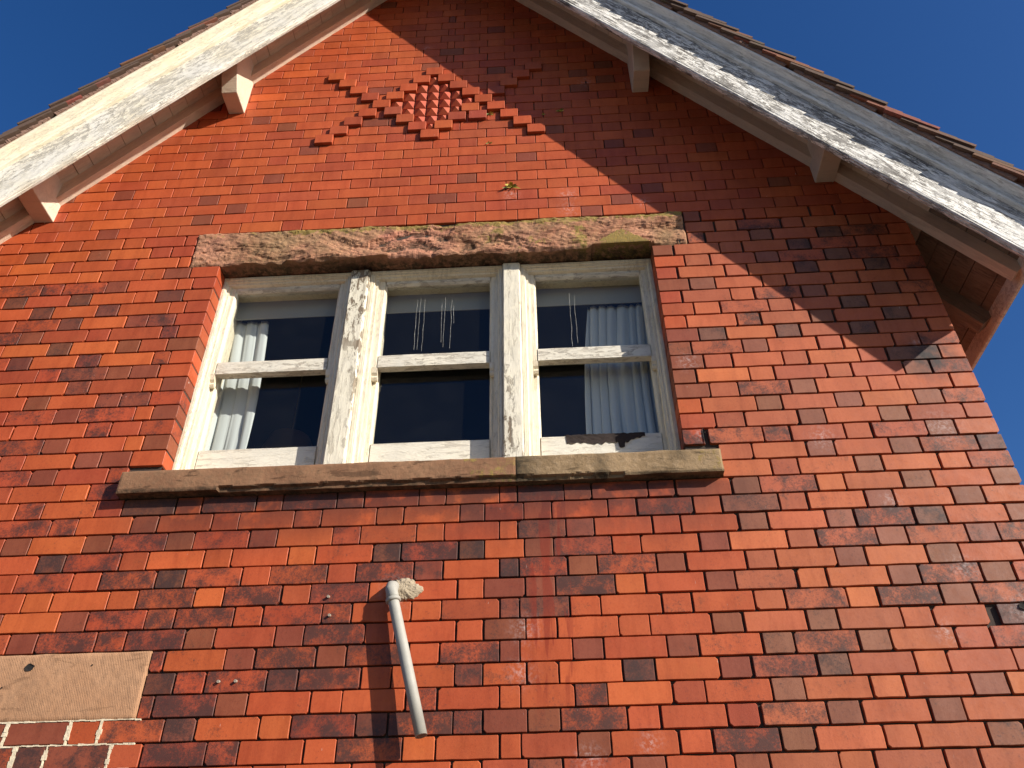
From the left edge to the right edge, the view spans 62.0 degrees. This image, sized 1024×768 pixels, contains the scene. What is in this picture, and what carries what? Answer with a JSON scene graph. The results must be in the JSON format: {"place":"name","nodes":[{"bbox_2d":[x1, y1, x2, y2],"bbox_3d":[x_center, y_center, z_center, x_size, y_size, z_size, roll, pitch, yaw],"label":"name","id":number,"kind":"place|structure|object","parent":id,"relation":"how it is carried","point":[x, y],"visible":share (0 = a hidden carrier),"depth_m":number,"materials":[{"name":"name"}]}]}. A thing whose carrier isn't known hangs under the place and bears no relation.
{"place":"outdoors","nodes":[
{"label":"outdoors","id":0,"kind":"place"},
{"bbox_2d":[0,0,1023,767],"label":"brick house","id":1,"kind":"structure","parent":0,"point":[790,534],"depth_m":3.74,"materials":[{"name":"red brick"}]},
{"bbox_2d":[204,321,268,450],"bbox_3d":[-1.336,0.098,4.091,0.230,1.060,0.062,-2,-38,2],"label":"curtain","id":2,"kind":"object","parent":1,"relation":"hanging from","point":[233,417],"visible":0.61,"depth_m":4.11,"materials":[{"name":"white fabric"}]},
{"bbox_2d":[261,358,311,447],"bbox_3d":[-1.426,0.170,5.619,0.400,0.880,0.400,-2,-38,2],"label":"pendant lamp","id":3,"kind":"object","parent":1,"relation":"hanging from","point":[284,437],"visible":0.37,"depth_m":5.31,"materials":[{"name":"black"}]},
{"bbox_2d":[385,581,426,738],"bbox_3d":[-0.371,0.948,2.979,0.198,0.581,0.090,-8,-39,9],"label":"overflow pipe","id":4,"kind":"object","parent":1,"relation":"attached to","point":[393,598],"visible":1,"depth_m":2.93,"materials":[{"name":"grey plastic"}]},
{"bbox_2d":[172,259,680,469],"bbox_3d":[-0.377,-0.055,4.043,2.180,1.203,0.235,-2,-38,2],"label":"window","id":5,"kind":"structure","parent":1,"relation":"in","point":[354,365],"depth_m":3.99,"materials":[{"name":"paint"}]},
{"bbox_2d":[503,182,519,188],"bbox_3d":[-0.004,-1.057,4.550,0.097,0.052,0.041,-2,-38,2],"label":"weed","id":6,"kind":"object","parent":1,"relation":"attached to","point":[510,185],"visible":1,"depth_m":4.56,"materials":[{"name":"yellow plant"}]},
{"bbox_2d":[585,304,658,433],"bbox_3d":[0.523,0.019,4.021,0.382,1.060,0.093,-2,-38,2],"label":"curtain","id":7,"kind":"object","parent":1,"relation":"hanging from","point":[619,397],"visible":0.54,"depth_m":4.04,"materials":[{"name":"white fabric"}]},
{"bbox_2d":[0,0,1023,484],"label":"sky","id":8,"kind":"structure","parent":0,"point":[956,67],"materials":[{"name":"blue"}]}
]}

